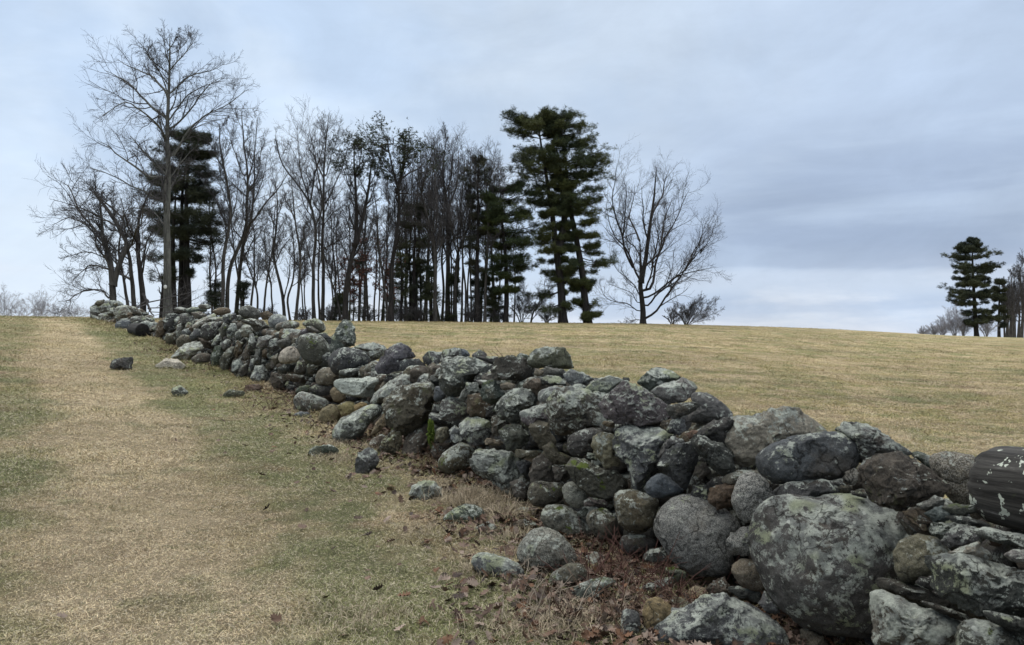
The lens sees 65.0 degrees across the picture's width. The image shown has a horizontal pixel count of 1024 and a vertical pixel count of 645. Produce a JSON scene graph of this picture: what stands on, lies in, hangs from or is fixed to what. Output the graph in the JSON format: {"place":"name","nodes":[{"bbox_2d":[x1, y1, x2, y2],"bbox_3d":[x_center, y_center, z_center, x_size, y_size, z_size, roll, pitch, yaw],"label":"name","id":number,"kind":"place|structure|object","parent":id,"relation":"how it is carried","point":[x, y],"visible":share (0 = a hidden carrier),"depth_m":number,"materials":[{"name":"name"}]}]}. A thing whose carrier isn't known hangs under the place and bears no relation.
{"place":"outdoors","nodes":[
{"label":"outdoors","id":0,"kind":"place"},
{"bbox_2d":[0,314,1023,644],"bbox_3d":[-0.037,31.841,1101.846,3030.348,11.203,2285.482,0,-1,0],"label":"ground","id":1,"kind":"structure","parent":0,"point":[184,499],"depth_m":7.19,"materials":[{"name":"plant"}]},
{"bbox_2d":[0,283,25,315],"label":"bare shrub","id":2,"kind":"object","parent":1,"relation":"on","point":[4,305],"visible":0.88,"depth_m":122.06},
{"bbox_2d":[22,284,58,315],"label":"bare shrub","id":3,"kind":"object","parent":1,"relation":"on","point":[38,302],"visible":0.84,"depth_m":127.23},
{"bbox_2d":[24,148,152,316],"bbox_3d":[-23.954,-5.061,43.966,8.329,10.016,5.484,-1,-2,37],"label":"bare tree","id":4,"kind":"object","parent":1,"relation":"on","point":[107,255],"visible":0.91,"depth_m":43.47,"materials":[{"name":"grey plant"}]},
{"bbox_2d":[92,216,136,305],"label":"bare tree","id":5,"kind":"object","parent":1,"relation":"on","point":[123,278],"visible":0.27,"depth_m":46.88,"materials":[{"name":"grey plant"}]},
{"bbox_2d":[57,132,182,306],"bbox_3d":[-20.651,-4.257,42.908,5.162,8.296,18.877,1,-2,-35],"label":"bare tree","id":6,"kind":"object","parent":1,"relation":"on","point":[131,277],"visible":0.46,"depth_m":43.31,"materials":[{"name":"grey plant"}]},
{"bbox_2d":[109,357,133,369],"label":"loose boulder","id":7,"kind":"object","parent":1,"relation":"on","point":[125,363],"visible":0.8,"depth_m":16.28,"materials":[{"name":"stone"}]},
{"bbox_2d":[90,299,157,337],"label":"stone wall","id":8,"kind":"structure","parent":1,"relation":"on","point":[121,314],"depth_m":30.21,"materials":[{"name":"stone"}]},
{"bbox_2d":[127,323,149,336],"bbox_3d":[-12.204,0.235,26.213,0.426,0.438,1.624,1,0,-35],"label":"log","id":9,"kind":"object","parent":1,"relation":"on","point":[139,329],"visible":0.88,"depth_m":25.61,"materials":[{"name":"grey wood"}]},
{"bbox_2d":[57,18,264,317],"bbox_3d":[-21.004,-8.859,45.642,12.635,17.656,11.803,0,-1,0],"label":"bare tree","id":10,"kind":"object","parent":1,"relation":"on","point":[166,175],"visible":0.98,"depth_m":45.80,"materials":[{"name":"grey plant"}]},
{"bbox_2d":[89,172,233,316],"bbox_3d":[-17.525,-3.062,38.874,5.628,8.821,12.710,1,-2,-37],"label":"bare tree","id":11,"kind":"object","parent":1,"relation":"on","point":[144,301],"visible":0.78,"depth_m":41.83,"materials":[{"name":"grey plant"}]},
{"bbox_2d":[155,358,185,368],"bbox_3d":[-7.265,0.885,17.107,0.605,0.259,0.255,1,-2,-21],"label":"loose slab","id":12,"kind":"object","parent":1,"relation":"on","point":[174,363],"depth_m":17.02,"materials":[{"name":"stone"}]},
{"bbox_2d":[129,123,232,315],"bbox_3d":[-21.674,-6.415,52.392,6.711,12.888,7.221,1,-2,-20],"label":"pine tree","id":13,"kind":"object","parent":1,"relation":"on","point":[184,232],"visible":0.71,"depth_m":51.97,"materials":[{"name":"green plant"}]},
{"bbox_2d":[201,210,228,313],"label":"slim tree","id":14,"kind":"object","parent":1,"relation":"on","point":[210,253],"visible":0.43,"depth_m":60.62,"materials":[{"name":"grey plant"}]},
{"bbox_2d":[202,275,230,316],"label":"young hemlock","id":15,"kind":"object","parent":1,"relation":"on","point":[211,300],"visible":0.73,"depth_m":51.75,"materials":[{"name":"green plant"}]},
{"bbox_2d":[194,111,256,316],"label":"bare tree","id":16,"kind":"object","parent":1,"relation":"on","point":[226,182],"visible":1,"depth_m":51.23,"materials":[{"name":"grey plant"}]},
{"bbox_2d":[228,189,249,306],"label":"slim tree","id":17,"kind":"object","parent":1,"relation":"on","point":[235,247],"visible":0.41,"depth_m":62.17,"materials":[{"name":"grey plant"}]},
{"bbox_2d":[231,279,251,314],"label":"young hemlock","id":18,"kind":"object","parent":1,"relation":"on","point":[242,287],"visible":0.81,"depth_m":55.24,"materials":[{"name":"green plant"}]},
{"bbox_2d":[213,146,288,311],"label":"bare tree","id":19,"kind":"object","parent":1,"relation":"on","point":[242,249],"visible":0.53,"depth_m":56.01,"materials":[{"name":"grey plant"}]},
{"bbox_2d":[238,209,269,305],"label":"slim tree","id":20,"kind":"object","parent":1,"relation":"on","point":[252,291],"visible":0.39,"depth_m":59.37,"materials":[{"name":"grey plant"}]},
{"bbox_2d":[239,243,271,318],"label":"bare tree","id":21,"kind":"object","parent":1,"relation":"on","point":[250,269],"visible":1,"depth_m":54.38,"materials":[{"name":"grey plant"}]},
{"bbox_2d":[206,101,309,307],"bbox_3d":[-15.481,-7.413,52.301,10.576,14.798,4.780,-1,-2,39],"label":"bare tree","id":22,"kind":"object","parent":1,"relation":"on","point":[247,206],"visible":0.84,"depth_m":53.21,"materials":[{"name":"grey plant"}]},
{"bbox_2d":[251,219,284,306],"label":"slim tree","id":23,"kind":"object","parent":1,"relation":"on","point":[267,263],"visible":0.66,"depth_m":61.66,"materials":[{"name":"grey plant"}]},
{"bbox_2d":[259,199,289,310],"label":"slim tree","id":24,"kind":"object","parent":1,"relation":"on","point":[271,240],"visible":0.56,"depth_m":65.54,"materials":[{"name":"grey plant"}]},
{"bbox_2d":[249,179,302,315],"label":"bare tree","id":25,"kind":"object","parent":1,"relation":"on","point":[274,261],"visible":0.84,"depth_m":58.56,"materials":[{"name":"grey plant"}]},
{"bbox_2d":[268,178,328,319],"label":"bare tree","id":26,"kind":"object","parent":1,"relation":"on","point":[302,233],"visible":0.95,"depth_m":56.06,"materials":[{"name":"grey plant"}]},
{"bbox_2d":[281,213,316,319],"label":"slim tree","id":27,"kind":"object","parent":1,"relation":"on","point":[292,285],"visible":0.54,"depth_m":67.06,"materials":[{"name":"grey plant"}]},
{"bbox_2d":[287,240,312,317],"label":"slim tree","id":28,"kind":"object","parent":1,"relation":"on","point":[302,275],"visible":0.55,"depth_m":62.80,"materials":[{"name":"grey plant"}]},
{"bbox_2d":[287,194,337,319],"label":"slim tree","id":29,"kind":"object","parent":1,"relation":"on","point":[318,255],"visible":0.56,"depth_m":64.07,"materials":[{"name":"grey plant"}]},
{"bbox_2d":[271,94,362,318],"bbox_3d":[-14.601,-8.455,60.064,7.739,17.091,5.249,0,-1,0],"label":"bare tree","id":30,"kind":"object","parent":1,"relation":"on","point":[312,181],"visible":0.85,"depth_m":59.65,"materials":[{"name":"grey plant"}]},
{"bbox_2d":[308,444,338,456],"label":"loose stone","id":31,"kind":"object","parent":1,"relation":"on","point":[323,449],"visible":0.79,"depth_m":8.73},
{"bbox_2d":[305,246,347,319],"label":"bare tree","id":32,"kind":"object","parent":1,"relation":"on","point":[335,277],"visible":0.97,"depth_m":59.94,"materials":[{"name":"grey plant"}]},
{"bbox_2d":[289,111,365,320],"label":"bare tree","id":33,"kind":"object","parent":1,"relation":"on","point":[323,175],"visible":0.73,"depth_m":62.30,"materials":[{"name":"grey plant"}]},
{"bbox_2d":[309,184,358,295],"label":"slim tree","id":34,"kind":"object","parent":1,"relation":"on","point":[335,230],"visible":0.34,"depth_m":69.22,"materials":[{"name":"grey plant"}]},
{"bbox_2d":[324,206,349,292],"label":"slim tree","id":35,"kind":"object","parent":1,"relation":"on","point":[329,258],"visible":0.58,"depth_m":65.07,"materials":[{"name":"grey plant"}]},
{"bbox_2d":[329,291,352,320],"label":"young hemlock","id":36,"kind":"object","parent":1,"relation":"on","point":[340,297],"visible":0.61,"depth_m":60.07,"materials":[{"name":"green plant"}]},
{"bbox_2d":[255,588,448,641],"bbox_3d":[-0.852,1.518,4.241,1.043,0.137,0.663,0,-1,0],"label":"dry grass tuft","id":37,"kind":"object","parent":1,"relation":"on","point":[357,616],"visible":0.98,"depth_m":4.23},
{"bbox_2d":[336,174,373,319],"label":"slim tree","id":38,"kind":"object","parent":1,"relation":"on","point":[350,236],"visible":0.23,"depth_m":69.70,"materials":[{"name":"grey plant"}]},
{"bbox_2d":[318,124,393,320],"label":"dark tree","id":39,"kind":"object","parent":1,"relation":"on","point":[357,173],"visible":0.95,"depth_m":57.26,"materials":[{"name":"grey plant"}]},
{"bbox_2d":[349,266,362,320],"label":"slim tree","id":40,"kind":"object","parent":1,"relation":"on","point":[353,293],"visible":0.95,"depth_m":60.90,"materials":[{"name":"brown plant"}]},
{"bbox_2d":[349,257,374,319],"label":"young hemlock","id":41,"kind":"object","parent":1,"relation":"on","point":[362,308],"visible":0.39,"depth_m":64.57,"materials":[{"name":"green plant"}]},
{"bbox_2d":[353,233,374,320],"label":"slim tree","id":42,"kind":"object","parent":1,"relation":"on","point":[364,276],"visible":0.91,"depth_m":61.38,"materials":[{"name":"brown plant"}]},
{"bbox_2d":[346,204,385,320],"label":"bare tree","id":43,"kind":"object","parent":1,"relation":"on","point":[369,249],"visible":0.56,"depth_m":62.87,"materials":[{"name":"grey plant"}]},
{"bbox_2d":[354,447,379,473],"bbox_3d":[-1.444,1.398,8.028,0.188,0.302,0.206,-1,-2,37],"label":"loose stone","id":44,"kind":"object","parent":1,"relation":"on","point":[367,460],"visible":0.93,"depth_m":7.99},
{"bbox_2d":[358,185,394,316],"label":"bare tree","id":45,"kind":"object","parent":1,"relation":"on","point":[378,247],"visible":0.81,"depth_m":60.62,"materials":[{"name":"grey plant"}]},
{"bbox_2d":[363,224,396,320],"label":"slim tree","id":46,"kind":"object","parent":1,"relation":"on","point":[378,268],"visible":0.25,"depth_m":66.73,"materials":[{"name":"grey plant"}]},
{"bbox_2d":[372,265,397,320],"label":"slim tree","id":47,"kind":"object","parent":1,"relation":"on","point":[386,282],"visible":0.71,"depth_m":62.04,"materials":[{"name":"brown plant"}]},
{"bbox_2d":[370,234,405,320],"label":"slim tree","id":48,"kind":"object","parent":1,"relation":"on","point":[376,271],"visible":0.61,"depth_m":61.95,"materials":[{"name":"brown plant"}]},
{"bbox_2d":[370,188,413,320],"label":"slim tree","id":49,"kind":"object","parent":1,"relation":"on","point":[387,222],"visible":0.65,"depth_m":67.78,"materials":[{"name":"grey plant"}]},
{"bbox_2d":[377,158,408,320],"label":"slim tree","id":50,"kind":"object","parent":1,"relation":"on","point":[392,240],"visible":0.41,"depth_m":69.76,"materials":[{"name":"grey plant"}]},
{"bbox_2d":[378,146,424,319],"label":"slim tree","id":51,"kind":"object","parent":1,"relation":"on","point":[395,194],"visible":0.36,"depth_m":69.99,"materials":[{"name":"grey plant"}]},
{"bbox_2d":[354,110,449,321],"bbox_3d":[-8.111,-7.616,57.925,6.468,15.413,14.947,0,-1,0],"label":"dark tree","id":52,"kind":"object","parent":1,"relation":"on","point":[398,176],"visible":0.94,"depth_m":58.71,"materials":[{"name":"black plant"}]},
{"bbox_2d":[394,252,414,321],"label":"young hemlock","id":53,"kind":"object","parent":1,"relation":"on","point":[399,274],"visible":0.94,"depth_m":62.75,"materials":[{"name":"green plant"}]},
{"bbox_2d":[395,248,421,321],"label":"young hemlock","id":54,"kind":"object","parent":1,"relation":"on","point":[409,255],"visible":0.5,"depth_m":64.90,"materials":[{"name":"green plant"}]},
{"bbox_2d":[392,203,431,320],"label":"pine tree","id":55,"kind":"object","parent":1,"relation":"on","point":[415,272],"visible":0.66,"depth_m":64.51,"materials":[{"name":"plant"}]},
{"bbox_2d":[405,259,429,321],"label":"young hemlock","id":56,"kind":"object","parent":1,"relation":"on","point":[421,279],"visible":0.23,"depth_m":67.05,"materials":[{"name":"green plant"}]},
{"bbox_2d":[409,480,441,499],"bbox_3d":[-0.761,1.487,7.085,0.311,0.207,0.177,0,-1,0],"label":"loose stone","id":57,"kind":"object","parent":1,"relation":"on","point":[419,490],"visible":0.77,"depth_m":7.02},
{"bbox_2d":[395,127,464,321],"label":"bare tree","id":58,"kind":"object","parent":1,"relation":"on","point":[433,234],"visible":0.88,"depth_m":63.01,"materials":[{"name":"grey plant"}]},
{"bbox_2d":[417,264,444,321],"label":"young hemlock","id":59,"kind":"object","parent":1,"relation":"on","point":[429,287],"visible":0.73,"depth_m":63.81,"materials":[{"name":"green plant"}]},
{"bbox_2d":[405,149,472,321],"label":"slim tree","id":60,"kind":"object","parent":1,"relation":"on","point":[429,218],"visible":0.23,"depth_m":69.45,"materials":[{"name":"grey plant"}]},
{"bbox_2d":[390,517,496,542],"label":"dry grass tuft","id":61,"kind":"object","parent":1,"relation":"on","point":[427,527],"visible":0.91,"depth_m":5.98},
{"bbox_2d":[417,120,480,321],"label":"bare tree","id":62,"kind":"object","parent":1,"relation":"on","point":[445,191],"visible":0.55,"depth_m":67.14,"materials":[{"name":"grey plant"}]},
{"bbox_2d":[438,264,464,321],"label":"young hemlock","id":63,"kind":"object","parent":1,"relation":"on","point":[451,276],"visible":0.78,"depth_m":66.66,"materials":[{"name":"green plant"}]},
{"bbox_2d":[432,159,475,321],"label":"slim tree","id":64,"kind":"object","parent":1,"relation":"on","point":[443,283],"visible":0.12,"depth_m":70.66,"materials":[{"name":"grey plant"}]},
{"bbox_2d":[434,153,481,321],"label":"bare tree","id":65,"kind":"object","parent":1,"relation":"on","point":[462,221],"visible":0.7,"depth_m":65.36,"materials":[{"name":"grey plant"}]},
{"bbox_2d":[443,504,484,523],"bbox_3d":[-0.377,1.513,6.327,0.327,0.177,0.188,0,-1,0],"label":"loose stone","id":66,"kind":"object","parent":1,"relation":"on","point":[466,511],"visible":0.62,"depth_m":6.26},
{"bbox_2d":[427,136,501,321],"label":"bare tree","id":67,"kind":"object","parent":1,"relation":"on","point":[469,224],"visible":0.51,"depth_m":66.08,"materials":[{"name":"grey plant"}]},
{"bbox_2d":[403,480,527,511],"bbox_3d":[-0.362,1.461,6.883,1.240,0.258,0.901,0,-1,0],"label":"dry grass tuft","id":68,"kind":"object","parent":1,"relation":"on","point":[476,494],"visible":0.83,"depth_m":6.87,"materials":[{"name":"plant"}]},
{"bbox_2d":[463,259,483,321],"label":"young hemlock","id":69,"kind":"object","parent":1,"relation":"on","point":[472,283],"visible":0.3,"depth_m":67.31,"materials":[{"name":"green plant"}]},
{"bbox_2d":[457,154,498,321],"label":"pine tree","id":70,"kind":"object","parent":1,"relation":"on","point":[477,270],"visible":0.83,"depth_m":64.83,"materials":[{"name":"green plant"}]},
{"bbox_2d":[430,552,530,582],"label":"dry grass tuft","id":71,"kind":"object","parent":1,"relation":"on","point":[465,569],"visible":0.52,"depth_m":5.00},
{"bbox_2d":[461,141,521,321],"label":"bare tree","id":72,"kind":"object","parent":1,"relation":"on","point":[489,237],"visible":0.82,"depth_m":64.36,"materials":[{"name":"grey plant"}]},
{"bbox_2d":[444,498,538,521],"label":"dry grass tuft","id":73,"kind":"object","parent":1,"relation":"on","point":[492,513],"visible":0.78,"depth_m":6.43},
{"bbox_2d":[130,339,862,644],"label":"leaf litter","id":74,"kind":"object","parent":1,"relation":"on","point":[649,634],"visible":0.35,"depth_m":4.72,"materials":[{"name":"plant"}]},
{"bbox_2d":[471,552,523,577],"bbox_3d":[-0.090,1.512,4.983,0.330,0.176,0.187,0,-1,0],"label":"loose stone","id":75,"kind":"object","parent":1,"relation":"on","point":[490,563],"visible":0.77,"depth_m":4.92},
{"bbox_2d":[481,284,514,321],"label":"young hemlock","id":76,"kind":"object","parent":1,"relation":"on","point":[493,299],"visible":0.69,"depth_m":65.64,"materials":[{"name":"green plant"}]},
{"bbox_2d":[457,520,572,550],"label":"dry grass tuft","id":77,"kind":"object","parent":1,"relation":"on","point":[521,530],"visible":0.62,"depth_m":5.79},
{"bbox_2d":[476,178,556,322],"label":"pine tree","id":78,"kind":"object","parent":1,"relation":"on","point":[519,262],"visible":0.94,"depth_m":64.25,"materials":[{"name":"green plant"}]},
{"bbox_2d":[402,595,630,644],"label":"dry grass tuft","id":79,"kind":"object","parent":1,"relation":"on","point":[528,625],"visible":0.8,"depth_m":4.06,"materials":[{"name":"plant"}]},
{"bbox_2d":[509,283,543,321],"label":"bare shrub","id":80,"kind":"object","parent":1,"relation":"on","point":[520,307],"visible":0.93,"depth_m":65.77,"materials":[{"name":"grey plant"}]},
{"bbox_2d":[515,268,556,321],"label":"bare tree","id":81,"kind":"object","parent":1,"relation":"on","point":[543,300],"visible":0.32,"depth_m":68.31,"materials":[{"name":"grey plant"}]},
{"bbox_2d":[499,104,576,322],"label":"pine tree","id":82,"kind":"object","parent":1,"relation":"on","point":[541,155],"visible":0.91,"depth_m":63.96,"materials":[{"name":"green plant"}]},
{"bbox_2d":[517,527,576,572],"bbox_3d":[0.222,1.467,5.157,0.388,0.300,0.323,0,-1,0],"label":"loose boulder","id":83,"kind":"object","parent":1,"relation":"on","point":[547,544],"visible":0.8,"depth_m":5.04,"materials":[{"name":"stone"}]},
{"bbox_2d":[463,569,640,622],"bbox_3d":[0.219,1.470,4.393,0.980,0.249,0.637,0,-1,-11],"label":"dead weed","id":84,"kind":"object","parent":1,"relation":"on","point":[537,609],"visible":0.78,"depth_m":4.29,"materials":[{"name":"brown plant"}]},
{"bbox_2d":[548,562,587,587],"bbox_3d":[0.334,1.518,4.803,0.235,0.166,0.169,0,-1,0],"label":"loose stone","id":85,"kind":"object","parent":1,"relation":"on","point":[563,573],"visible":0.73,"depth_m":4.75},
{"bbox_2d":[493,592,642,636],"bbox_3d":[0.322,1.535,4.266,0.922,0.126,0.696,0,-1,0],"label":"dry grass tuft","id":86,"kind":"object","parent":1,"relation":"on","point":[582,618],"visible":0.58,"depth_m":4.24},
{"bbox_2d":[537,105,619,322],"bbox_3d":[5.511,-8.651,64.706,7.014,17.870,6.816,0,-1,0],"label":"pine tree","id":87,"kind":"object","parent":1,"relation":"on","point":[584,285],"visible":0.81,"depth_m":64.40,"materials":[{"name":"green plant"}]},
{"bbox_2d":[155,304,1023,644],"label":"stone wall","id":88,"kind":"structure","parent":1,"relation":"on","point":[869,534],"depth_m":4.84,"materials":[{"name":"stone"}]},
{"bbox_2d":[967,446,1023,531],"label":"log","id":89,"kind":"object","parent":88,"relation":"on","point":[995,485],"visible":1,"depth_m":3.23,"materials":[{"name":"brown wood"}]},
{"bbox_2d":[572,577,614,601],"bbox_3d":[0.436,1.532,4.568,0.261,0.166,0.171,-1,-2,33],"label":"loose slab","id":90,"kind":"object","parent":1,"relation":"on","point":[606,581],"depth_m":4.54,"materials":[{"name":"stone"}]},
{"bbox_2d":[545,554,690,641],"bbox_3d":[0.673,1.419,4.170,1.030,0.352,0.727,0,-2,14],"label":"dead weed","id":91,"kind":"object","parent":1,"relation":"on","point":[613,617],"visible":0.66,"depth_m":4.25,"materials":[{"name":"brown plant"}]},
{"bbox_2d":[556,516,687,582],"bbox_3d":[0.653,1.434,5.000,0.900,0.394,0.682,-1,-2,44],"label":"dead weed","id":92,"kind":"object","parent":1,"relation":"on","point":[606,558],"visible":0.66,"depth_m":4.96,"materials":[{"name":"brown plant"}]},
{"bbox_2d":[621,608,640,636],"bbox_3d":[0.597,1.523,4.064,0.107,0.140,0.090,0,-1,0],"label":"loose stone","id":93,"kind":"object","parent":1,"relation":"on","point":[632,618],"visible":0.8,"depth_m":4.04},
{"bbox_2d":[537,530,739,598],"bbox_3d":[0.734,1.406,4.803,1.165,0.405,0.764,0,-1,0],"label":"dead weed","id":94,"kind":"object","parent":1,"relation":"on","point":[647,574],"visible":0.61,"depth_m":4.72,"materials":[{"name":"brown plant"}]},
{"bbox_2d":[639,577,673,594],"bbox_3d":[0.831,1.528,4.644,0.208,0.121,0.125,0,-1,0],"label":"loose slab","id":95,"kind":"object","parent":1,"relation":"on","point":[651,586],"depth_m":4.60,"materials":[{"name":"stone"}]},
{"bbox_2d":[642,597,671,628],"bbox_3d":[0.747,1.497,4.096,0.164,0.183,0.138,0,-1,0],"label":"loose stone","id":96,"kind":"object","parent":1,"relation":"on","point":[656,610],"visible":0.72,"depth_m":4.06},
{"bbox_2d":[583,136,731,323],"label":"bare tree","id":97,"kind":"object","parent":1,"relation":"on","point":[641,276],"visible":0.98,"depth_m":66.16,"materials":[{"name":"brown plant"}]},
{"bbox_2d":[614,563,717,608],"bbox_3d":[0.798,1.447,4.281,0.784,0.284,0.693,0,-1,0],"label":"dead weed","id":98,"kind":"object","parent":1,"relation":"on","point":[679,590],"visible":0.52,"depth_m":4.46,"materials":[{"name":"brown plant"}]},
{"bbox_2d":[673,292,722,324],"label":"bare shrub","id":99,"kind":"object","parent":1,"relation":"on","point":[688,313],"visible":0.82,"depth_m":71.59,"materials":[{"name":"grey plant"}]},
{"bbox_2d":[641,592,789,644],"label":"loose boulder","id":100,"kind":"object","parent":1,"relation":"on","point":[723,618],"visible":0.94,"depth_m":3.90,"materials":[{"name":"stone"}]},
{"bbox_2d":[799,628,829,644],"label":"loose stone","id":101,"kind":"object","parent":1,"relation":"on","point":[812,637],"visible":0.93,"depth_m":3.90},
{"bbox_2d":[940,303,966,335],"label":"bare shrub","id":102,"kind":"object","parent":1,"relation":"on","point":[957,325],"visible":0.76,"depth_m":110.51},
{"bbox_2d":[937,236,1005,335],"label":"pine tree","id":103,"kind":"object","parent":1,"relation":"on","point":[973,245],"visible":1,"depth_m":109.64,"materials":[{"name":"green plant"}]},
{"bbox_2d":[990,277,1010,336],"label":"pine tree","id":104,"kind":"object","parent":1,"relation":"on","point":[994,299],"visible":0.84,"depth_m":117.93,"materials":[{"name":"green plant"}]},
{"bbox_2d":[1006,268,1020,336],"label":"bare tree","id":105,"kind":"object","parent":1,"relation":"on","point":[1012,293],"visible":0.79,"depth_m":122.04,"materials":[{"name":"grey plant"}]},
{"bbox_2d":[1011,254,1023,337],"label":"bare tree","id":106,"kind":"object","parent":1,"relation":"on","point":[1017,273],"visible":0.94,"depth_m":125.15,"materials":[{"name":"grey plant"}]},
{"bbox_2d":[0,0,1023,336],"label":"sky","id":107,"kind":"structure","parent":0,"point":[846,146],"materials":[{"name":"grey"}]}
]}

